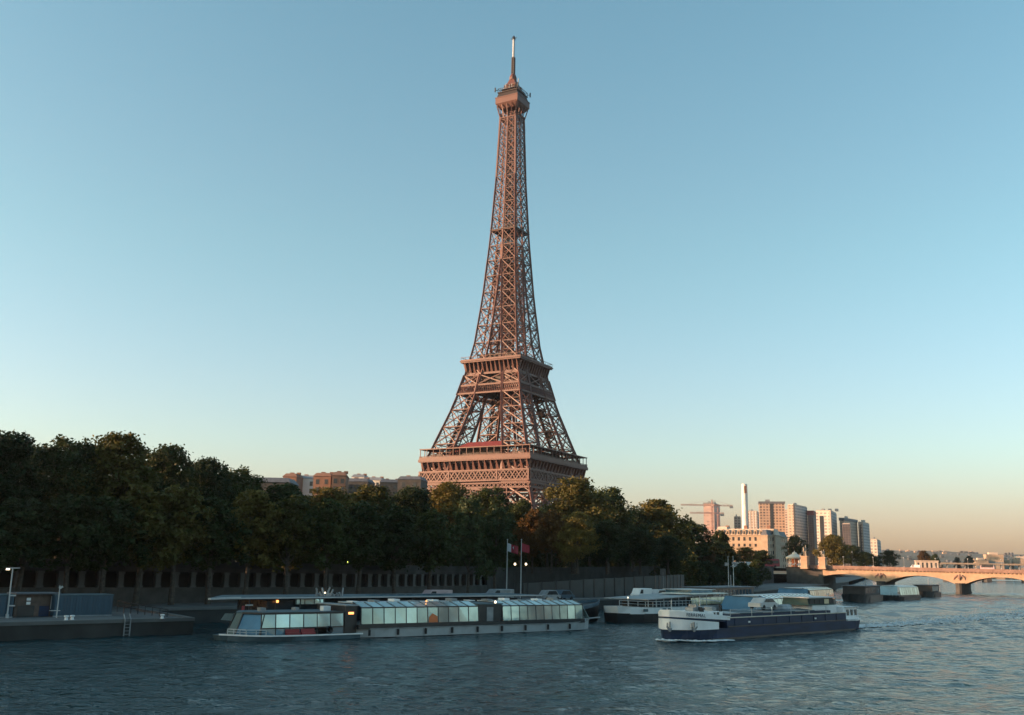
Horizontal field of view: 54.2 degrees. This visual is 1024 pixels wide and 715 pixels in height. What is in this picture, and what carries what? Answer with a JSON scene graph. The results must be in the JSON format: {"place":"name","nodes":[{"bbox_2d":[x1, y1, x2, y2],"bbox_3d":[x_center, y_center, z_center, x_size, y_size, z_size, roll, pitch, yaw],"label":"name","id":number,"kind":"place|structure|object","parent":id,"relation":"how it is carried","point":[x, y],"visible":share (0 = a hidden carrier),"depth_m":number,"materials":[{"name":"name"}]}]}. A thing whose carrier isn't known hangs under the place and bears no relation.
{"place":"outdoors","nodes":[
{"label":"outdoors","id":0,"kind":"place"},
{"bbox_2d":[0,575,863,621],"bbox_3d":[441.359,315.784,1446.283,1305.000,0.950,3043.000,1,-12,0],"label":"quay","id":1,"kind":"structure","parent":0,"point":[118,614],"depth_m":126.32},
{"bbox_2d":[0,594,15,617],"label":"site cabin","id":2,"kind":"object","parent":1,"relation":"on","point":[3,603],"visible":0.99,"depth_m":101.32,"materials":[{"name":"blue metal"}]},
{"bbox_2d":[0,512,28,570],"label":"broadleaf tree","id":3,"kind":"object","parent":1,"relation":"on","point":[10,553],"visible":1,"depth_m":113.85,"materials":[{"name":"green plant"}]},
{"bbox_2d":[0,497,63,591],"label":"broadleaf tree","id":4,"kind":"object","parent":1,"relation":"on","point":[25,514],"visible":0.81,"depth_m":117.74,"materials":[{"name":"green plant"}]},
{"bbox_2d":[7,592,60,616],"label":"quay hut","id":5,"kind":"object","parent":1,"relation":"on","point":[32,603],"visible":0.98,"depth_m":104.01,"materials":[{"name":"wood"}]},
{"bbox_2d":[34,493,113,593],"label":"broadleaf tree","id":6,"kind":"object","parent":1,"relation":"on","point":[78,538],"visible":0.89,"depth_m":121.39,"materials":[{"name":"green plant"}]},
{"bbox_2d":[50,593,113,616],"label":"site cabin","id":7,"kind":"object","parent":1,"relation":"on","point":[98,604],"visible":0.98,"depth_m":106.75,"materials":[{"name":"blue metal"}]},
{"bbox_2d":[64,495,159,593],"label":"broadleaf tree","id":8,"kind":"object","parent":1,"relation":"on","point":[111,520],"visible":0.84,"depth_m":124.78,"materials":[{"name":"green plant"}]},
{"bbox_2d":[116,483,188,606],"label":"broadleaf tree","id":9,"kind":"object","parent":1,"relation":"on","point":[146,498],"visible":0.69,"depth_m":128.54,"materials":[{"name":"green plant"}]},
{"bbox_2d":[153,483,217,604],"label":"broadleaf tree","id":10,"kind":"object","parent":1,"relation":"on","point":[180,504],"visible":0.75,"depth_m":131.85,"materials":[{"name":"green plant"}]},
{"bbox_2d":[181,495,256,603],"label":"broadleaf tree","id":11,"kind":"object","parent":1,"relation":"on","point":[220,548],"visible":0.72,"depth_m":135.68,"materials":[{"name":"green plant"}]},
{"bbox_2d":[0,559,486,605],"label":"embankment wall","id":12,"kind":"structure","parent":1,"relation":"on","point":[190,583],"depth_m":144.84,"materials":[{"name":"stone"}]},
{"bbox_2d":[223,488,293,594],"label":"broadleaf tree","id":13,"kind":"object","parent":1,"relation":"on","point":[250,503],"visible":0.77,"depth_m":140.11,"materials":[{"name":"green plant"}]},
{"bbox_2d":[254,494,318,594],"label":"broadleaf tree","id":14,"kind":"object","parent":1,"relation":"on","point":[293,511],"visible":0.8,"depth_m":143.77,"materials":[{"name":"green plant"}]},
{"bbox_2d":[300,497,363,593],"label":"broadleaf tree","id":15,"kind":"object","parent":1,"relation":"on","point":[329,512],"visible":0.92,"depth_m":148.19,"materials":[{"name":"green plant"}]},
{"bbox_2d":[338,500,386,593],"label":"broadleaf tree","id":16,"kind":"object","parent":1,"relation":"on","point":[372,535],"visible":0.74,"depth_m":152.92,"materials":[{"name":"green plant"}]},
{"bbox_2d":[370,503,430,593],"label":"broadleaf tree","id":17,"kind":"object","parent":1,"relation":"on","point":[399,536],"visible":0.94,"depth_m":158.93,"materials":[{"name":"green plant"}]},
{"bbox_2d":[0,581,848,640],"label":"quay wall","id":18,"kind":"structure","parent":1,"relation":"on","point":[185,620],"depth_m":102.56,"materials":[{"name":"stone"}]},
{"bbox_2d":[400,507,459,589],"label":"broadleaf tree","id":19,"kind":"object","parent":1,"relation":"on","point":[440,546],"visible":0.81,"depth_m":165.85,"materials":[{"name":"green plant"}]},
{"bbox_2d":[450,495,497,592],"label":"broadleaf tree","id":20,"kind":"object","parent":1,"relation":"on","point":[471,541],"visible":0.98,"depth_m":179.00,"materials":[{"name":"green plant"}]},
{"bbox_2d":[470,504,516,588],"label":"broadleaf tree","id":21,"kind":"object","parent":1,"relation":"on","point":[497,536],"visible":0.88,"depth_m":186.96,"materials":[{"name":"green plant"}]},
{"bbox_2d":[522,574,683,597],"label":"ramp wall","id":22,"kind":"structure","parent":1,"relation":"on","point":[607,587],"depth_m":195.80,"materials":[{"name":"concrete"}]},
{"bbox_2d":[484,566,773,593],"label":"retaining wall","id":23,"kind":"structure","parent":1,"relation":"on","point":[540,574],"depth_m":228.26,"materials":[{"name":"stone"}]},
{"bbox_2d":[649,561,694,585],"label":"broadleaf tree","id":24,"kind":"object","parent":1,"relation":"on","point":[677,569],"visible":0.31,"depth_m":237.47,"materials":[{"name":"green plant"}]},
{"bbox_2d":[679,555,708,585],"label":"broadleaf tree","id":25,"kind":"object","parent":1,"relation":"on","point":[695,575],"visible":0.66,"depth_m":249.00,"materials":[{"name":"green plant"}]},
{"bbox_2d":[697,560,721,585],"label":"broadleaf tree","id":26,"kind":"object","parent":1,"relation":"on","point":[706,565],"visible":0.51,"depth_m":263.35,"materials":[{"name":"green plant"}]},
{"bbox_2d":[710,557,741,585],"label":"broadleaf tree","id":27,"kind":"object","parent":1,"relation":"on","point":[723,576],"visible":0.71,"depth_m":275.43,"materials":[{"name":"green plant"}]},
{"bbox_2d":[725,562,758,586],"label":"broadleaf tree","id":28,"kind":"object","parent":1,"relation":"on","point":[743,574],"visible":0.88,"depth_m":291.51,"materials":[{"name":"green plant"}]},
{"bbox_2d":[748,559,771,587],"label":"broadleaf tree","id":29,"kind":"object","parent":1,"relation":"on","point":[757,564],"visible":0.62,"depth_m":314.13,"materials":[{"name":"green plant"}]},
{"bbox_2d":[983,552,1004,579],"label":"building","id":30,"kind":"structure","parent":1,"relation":"on","point":[992,557],"depth_m":1469.97,"materials":[{"name":"stone"}]},
{"bbox_2d":[0,569,1023,714],"bbox_3d":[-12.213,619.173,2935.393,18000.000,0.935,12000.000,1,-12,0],"label":"river water","id":31,"kind":"structure","parent":0,"point":[600,666],"depth_m":75.40,"materials":[{"name":"teal liquid"}]},
{"bbox_2d":[208,587,541,629],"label":"glass tour boat","id":32,"kind":"object","parent":31,"relation":"on","point":[278,602],"visible":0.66,"depth_m":114.44,"materials":[{"name":"black paint"}]},
{"bbox_2d":[212,597,599,641],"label":"glass tour boat","id":33,"kind":"object","parent":31,"relation":"on","point":[389,618],"visible":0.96,"depth_m":110.04,"materials":[{"name":"white paint"}]},
{"bbox_2d":[577,599,599,621],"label":"moored barge","id":34,"kind":"object","parent":31,"relation":"on","point":[591,607],"visible":0.25,"depth_m":146.41,"materials":[{"name":"black paint"}]},
{"bbox_2d":[604,588,727,623],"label":"railed tour boat","id":35,"kind":"object","parent":31,"relation":"on","point":[644,608],"visible":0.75,"depth_m":151.36,"materials":[{"name":"white paint"}]},
{"bbox_2d":[681,575,755,596],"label":"houseboat","id":36,"kind":"object","parent":31,"relation":"on","point":[730,590],"visible":0.3,"depth_m":195.48,"materials":[{"name":"black paint"}]},
{"bbox_2d":[658,592,860,640],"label":"cargo barge","id":37,"kind":"object","parent":31,"relation":"on","point":[812,614],"visible":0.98,"depth_m":120.76,"materials":[{"name":"blue paint"}]},
{"bbox_2d":[748,598,777,609],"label":"car","id":38,"kind":"object","parent":37,"relation":"on","point":[763,602],"visible":0.92,"depth_m":125.46,"materials":[{"name":"metal"}]},
{"bbox_2d":[720,593,812,610],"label":"glass tour boat","id":39,"kind":"object","parent":31,"relation":"on","point":[740,602],"visible":0.22,"depth_m":160.28,"materials":[{"name":"glass"}]},
{"bbox_2d":[778,587,835,604],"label":"glass tour boat","id":40,"kind":"object","parent":31,"relation":"on","point":[818,591],"visible":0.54,"depth_m":222.20,"materials":[{"name":"black paint"}]},
{"bbox_2d":[841,577,882,602],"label":"houseboat","id":41,"kind":"object","parent":31,"relation":"on","point":[865,593],"visible":0.81,"depth_m":268.86,"materials":[{"name":"black paint"}]},
{"bbox_2d":[880,585,920,600],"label":"glass tour boat","id":42,"kind":"object","parent":31,"relation":"on","point":[907,592],"visible":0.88,"depth_m":295.85,"materials":[{"name":"glass"}]},
{"bbox_2d":[912,580,941,596],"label":"houseboat","id":43,"kind":"object","parent":31,"relation":"on","point":[928,590],"visible":0.69,"depth_m":341.76,"materials":[{"name":"black paint"}]},
{"bbox_2d":[859,606,1023,627],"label":"wake foam","id":44,"kind":"object","parent":31,"relation":"on","point":[923,620],"visible":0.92,"depth_m":168.38,"materials":[{"name":"liquid"}]},
{"bbox_2d":[940,562,1023,582],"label":"river viaduct","id":45,"kind":"object","parent":31,"relation":"in","point":[989,579],"visible":0.31,"depth_m":1122.07,"materials":[{"name":"stone"}]},
{"bbox_2d":[0,0,1023,553],"label":"sky","id":46,"kind":"structure","parent":0,"point":[777,246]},
{"bbox_2d":[553,550,1023,576],"bbox_3d":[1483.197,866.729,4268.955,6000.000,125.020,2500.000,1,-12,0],"label":"hills","id":47,"kind":"structure","parent":0,"point":[950,556],"depth_m":4098.90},
{"bbox_2d":[859,549,1021,576],"bbox_3d":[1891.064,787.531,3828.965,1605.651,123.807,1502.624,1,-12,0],"label":"hillside town","id":48,"kind":"object","parent":47,"relation":"on","point":[1004,555],"visible":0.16,"depth_m":4286.81,"materials":[{"name":"stone"}]},
{"bbox_3d":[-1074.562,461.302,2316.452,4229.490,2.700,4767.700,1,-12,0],"label":"upper ground","id":49,"kind":"structure","parent":0,"visible":0},
{"bbox_2d":[0,429,58,537],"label":"broadleaf tree","id":50,"kind":"object","parent":49,"relation":"on","point":[14,452],"visible":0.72,"depth_m":130.28,"materials":[{"name":"green plant"}]},
{"bbox_2d":[21,434,103,557],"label":"broadleaf tree","id":51,"kind":"object","parent":49,"relation":"on","point":[64,452],"visible":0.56,"depth_m":135.22,"materials":[{"name":"green plant"}]},
{"bbox_2d":[61,430,165,567],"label":"broadleaf tree","id":52,"kind":"object","parent":49,"relation":"on","point":[119,466],"visible":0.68,"depth_m":138.16,"materials":[{"name":"green plant"}]},
{"bbox_2d":[128,443,205,518],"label":"broadleaf tree","id":53,"kind":"object","parent":49,"relation":"on","point":[170,461],"visible":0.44,"depth_m":147.64,"materials":[{"name":"green plant"}]},
{"bbox_2d":[182,455,240,560],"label":"broadleaf tree","id":54,"kind":"object","parent":49,"relation":"on","point":[208,468],"visible":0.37,"depth_m":155.74,"materials":[{"name":"green plant"}]},
{"bbox_2d":[194,464,276,561],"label":"broadleaf tree","id":55,"kind":"object","parent":49,"relation":"on","point":[242,484],"visible":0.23,"depth_m":163.56,"materials":[{"name":"green plant"}]},
{"bbox_2d":[253,477,298,492],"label":"flat hall","id":56,"kind":"structure","parent":49,"relation":"on","point":[279,481],"depth_m":298.81,"materials":[{"name":"metal"}]},
{"bbox_2d":[261,482,312,551],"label":"broadleaf tree","id":57,"kind":"object","parent":49,"relation":"on","point":[287,490],"visible":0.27,"depth_m":168.77,"materials":[{"name":"green plant"}]},
{"bbox_2d":[282,472,303,491],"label":"apartment block","id":58,"kind":"structure","parent":49,"relation":"on","point":[298,478],"depth_m":419.84,"materials":[{"name":"stone"}]},
{"bbox_2d":[302,474,312,495],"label":"apartment block","id":59,"kind":"structure","parent":49,"relation":"on","point":[307,482],"depth_m":427.16,"materials":[{"name":"stone"}]},
{"bbox_2d":[313,472,333,495],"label":"apartment block","id":60,"kind":"structure","parent":49,"relation":"on","point":[322,479],"depth_m":397.85,"materials":[{"name":"stone"}]},
{"bbox_2d":[303,486,363,550],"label":"broadleaf tree","id":61,"kind":"object","parent":49,"relation":"on","point":[341,497],"visible":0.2,"depth_m":174.96,"materials":[{"name":"green plant"}]},
{"bbox_2d":[5,542,662,566],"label":"shrubbery","id":62,"kind":"object","parent":49,"relation":"on","point":[536,563],"visible":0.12,"depth_m":252.62,"materials":[{"name":"green plant"}]},
{"bbox_2d":[331,471,348,495],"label":"apartment block","id":63,"kind":"structure","parent":49,"relation":"on","point":[339,478],"depth_m":393.48,"materials":[{"name":"stone"}]},
{"bbox_2d":[348,477,374,499],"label":"apartment block","id":64,"kind":"structure","parent":49,"relation":"on","point":[355,481],"depth_m":427.32,"materials":[{"name":"stone"}]},
{"bbox_2d":[348,483,396,564],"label":"broadleaf tree","id":65,"kind":"object","parent":49,"relation":"on","point":[379,497],"visible":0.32,"depth_m":182.29,"materials":[{"name":"green plant"}]},
{"bbox_2d":[380,478,397,497],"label":"apartment block","id":66,"kind":"structure","parent":49,"relation":"on","point":[392,484],"depth_m":477.71,"materials":[{"name":"stone"}]},
{"bbox_2d":[397,475,427,497],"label":"apartment block","id":67,"kind":"structure","parent":49,"relation":"on","point":[410,480],"depth_m":427.57,"materials":[{"name":"stone"}]},
{"bbox_2d":[385,484,449,564],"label":"broadleaf tree","id":68,"kind":"object","parent":49,"relation":"on","point":[415,500],"visible":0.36,"depth_m":192.36,"materials":[{"name":"green plant"}]},
{"bbox_2d":[426,481,484,565],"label":"broadleaf tree","id":69,"kind":"object","parent":49,"relation":"on","point":[445,495],"visible":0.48,"depth_m":201.90,"materials":[{"name":"green plant"}]},
{"bbox_2d":[468,486,521,554],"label":"broadleaf tree","id":70,"kind":"object","parent":49,"relation":"on","point":[487,500],"visible":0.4,"depth_m":218.59,"materials":[{"name":"green plant"}]},
{"bbox_2d":[418,36,587,509],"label":"iron lattice tower","id":71,"kind":"structure","parent":49,"relation":"on","point":[507,374],"depth_m":571.98,"materials":[{"name":"metal"}]},
{"bbox_2d":[506,498,539,566],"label":"broadleaf tree","id":72,"kind":"object","parent":49,"relation":"on","point":[520,508],"visible":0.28,"depth_m":230.66,"materials":[{"name":"green plant"}]},
{"bbox_2d":[512,508,546,572],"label":"broadleaf tree","id":73,"kind":"object","parent":49,"relation":"on","point":[525,535],"visible":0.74,"depth_m":212.09,"materials":[{"name":"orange plant"}]},
{"bbox_2d":[533,508,571,573],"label":"broadleaf tree","id":74,"kind":"object","parent":49,"relation":"on","point":[550,521],"visible":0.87,"depth_m":208.22,"materials":[{"name":"green plant"}]},
{"bbox_2d":[552,511,603,573],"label":"broadleaf tree","id":75,"kind":"object","parent":49,"relation":"on","point":[578,532],"visible":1,"depth_m":203.29,"materials":[{"name":"green plant"}]},
{"bbox_2d":[538,475,618,573],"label":"broadleaf tree","id":76,"kind":"object","parent":49,"relation":"on","point":[575,495],"visible":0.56,"depth_m":221.76,"materials":[{"name":"green plant"}]},
{"bbox_2d":[578,553,618,566],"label":"broadleaf tree","id":77,"kind":"object","parent":49,"relation":"on","point":[599,560],"visible":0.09,"depth_m":271.89,"materials":[{"name":"green plant"}]},
{"bbox_2d":[583,519,628,574],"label":"broadleaf tree","id":78,"kind":"object","parent":49,"relation":"on","point":[610,545],"visible":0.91,"depth_m":207.27,"materials":[{"name":"green plant"}]},
{"bbox_2d":[580,486,651,573],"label":"broadleaf tree","id":79,"kind":"object","parent":49,"relation":"on","point":[628,524],"visible":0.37,"depth_m":234.56,"materials":[{"name":"green plant"}]},
{"bbox_2d":[616,508,661,571],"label":"broadleaf tree","id":80,"kind":"object","parent":49,"relation":"on","point":[639,516],"visible":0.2,"depth_m":256.52,"materials":[{"name":"green plant"}]},
{"bbox_2d":[620,529,664,574],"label":"broadleaf tree","id":81,"kind":"object","parent":49,"relation":"on","point":[640,549],"visible":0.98,"depth_m":219.92,"materials":[{"name":"green plant"}]},
{"bbox_2d":[621,498,696,571],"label":"broadleaf tree","id":82,"kind":"object","parent":49,"relation":"on","point":[661,512],"visible":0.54,"depth_m":260.77,"materials":[{"name":"green plant"}]},
{"bbox_2d":[649,535,694,573],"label":"broadleaf tree","id":83,"kind":"object","parent":49,"relation":"on","point":[670,552],"visible":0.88,"depth_m":234.23,"materials":[{"name":"green plant"}]},
{"bbox_2d":[675,521,714,558],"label":"broadleaf tree","id":84,"kind":"object","parent":49,"relation":"on","point":[698,530],"visible":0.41,"depth_m":278.05,"materials":[{"name":"green plant"}]},
{"bbox_2d":[703,501,719,539],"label":"tower block","id":85,"kind":"structure","parent":49,"relation":"on","point":[707,519],"depth_m":1488.52,"materials":[{"name":"beige concrete"}]},
{"bbox_2d":[699,541,731,561],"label":"broadleaf tree","id":86,"kind":"object","parent":49,"relation":"on","point":[717,545],"visible":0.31,"depth_m":321.80,"materials":[{"name":"green plant"}]},
{"bbox_2d":[706,530,737,561],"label":"broadleaf tree","id":87,"kind":"object","parent":49,"relation":"on","point":[723,538],"visible":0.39,"depth_m":335.17,"materials":[{"name":"green plant"}]},
{"bbox_2d":[716,545,742,561],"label":"broadleaf tree","id":88,"kind":"object","parent":49,"relation":"on","point":[733,555],"visible":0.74,"depth_m":322.46,"materials":[{"name":"green plant"}]},
{"bbox_2d":[741,484,748,528],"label":"chimney stack","id":89,"kind":"object","parent":49,"relation":"on","point":[745,520],"visible":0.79,"depth_m":1286.08,"materials":[{"name":"white concrete"}]},
{"bbox_2d":[735,547,760,561],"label":"broadleaf tree","id":90,"kind":"object","parent":49,"relation":"on","point":[747,555],"visible":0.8,"depth_m":337.29,"materials":[{"name":"green plant"}]},
{"bbox_2d":[715,525,781,569],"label":"stone palace","id":91,"kind":"structure","parent":49,"relation":"on","point":[745,537],"depth_m":669.66,"materials":[{"name":"beige stone"}]},
{"bbox_2d":[748,509,758,528],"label":"tower block","id":92,"kind":"structure","parent":49,"relation":"on","point":[753,517],"depth_m":1485.90,"materials":[{"name":"beige concrete"}]},
{"bbox_2d":[758,500,785,570],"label":"tower block","id":93,"kind":"structure","parent":49,"relation":"on","point":[772,514],"depth_m":1369.52,"materials":[{"name":"concrete"}]},
{"bbox_2d":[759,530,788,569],"bbox_3d":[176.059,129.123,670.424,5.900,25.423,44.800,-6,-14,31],"label":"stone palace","id":94,"kind":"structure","parent":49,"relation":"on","point":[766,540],"depth_m":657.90,"materials":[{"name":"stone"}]},
{"bbox_2d":[780,535,809,561],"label":"broadleaf tree","id":95,"kind":"object","parent":49,"relation":"on","point":[793,544],"visible":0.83,"depth_m":550.09,"materials":[{"name":"green plant"}]},
{"bbox_2d":[788,503,808,566],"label":"tower block","id":96,"kind":"structure","parent":49,"relation":"on","point":[797,521],"depth_m":1338.21,"materials":[{"name":"beige concrete"}]},
{"bbox_2d":[807,511,817,564],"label":"tower block","id":97,"kind":"structure","parent":49,"relation":"on","point":[812,534],"depth_m":1364.13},
{"bbox_2d":[816,509,838,565],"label":"tower block","id":98,"kind":"structure","parent":49,"relation":"on","point":[826,521],"depth_m":1289.59,"materials":[{"name":"white concrete"}]},
{"bbox_2d":[811,534,851,565],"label":"broadleaf tree","id":99,"kind":"object","parent":49,"relation":"on","point":[833,547],"visible":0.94,"depth_m":488.82,"materials":[{"name":"green plant"}]},
{"bbox_2d":[842,523,850,565],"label":"tower block","id":100,"kind":"structure","parent":49,"relation":"on","point":[846,533],"depth_m":1273.87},
{"bbox_2d":[839,516,858,565],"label":"tower block","id":101,"kind":"structure","parent":49,"relation":"on","point":[853,530],"depth_m":1330.36,"materials":[{"name":"concrete"}]},
{"bbox_2d":[842,544,868,565],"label":"broadleaf tree","id":102,"kind":"object","parent":49,"relation":"on","point":[854,551],"visible":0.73,"depth_m":508.10,"materials":[{"name":"green plant"}]},
{"bbox_2d":[858,520,870,565],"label":"tower block","id":103,"kind":"structure","parent":49,"relation":"on","point":[864,534],"depth_m":1347.12,"materials":[{"name":"grey glass"}]},
{"bbox_2d":[870,537,881,566],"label":"tower block","id":104,"kind":"structure","parent":49,"relation":"on","point":[876,547],"depth_m":1232.62,"materials":[{"name":"white concrete"}]},
{"bbox_2d":[877,550,900,566],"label":"broadleaf tree","id":105,"kind":"object","parent":49,"relation":"on","point":[889,557],"visible":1,"depth_m":587.34,"materials":[{"name":"green plant"}]},
{"label":"riverbed","id":106,"kind":"structure","parent":0,"visible":0},
{"bbox_2d":[773,556,1023,593],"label":"stone bridge","id":107,"kind":"structure","parent":106,"relation":"on","point":[963,579],"depth_m":424.65,"materials":[{"name":"stone"}]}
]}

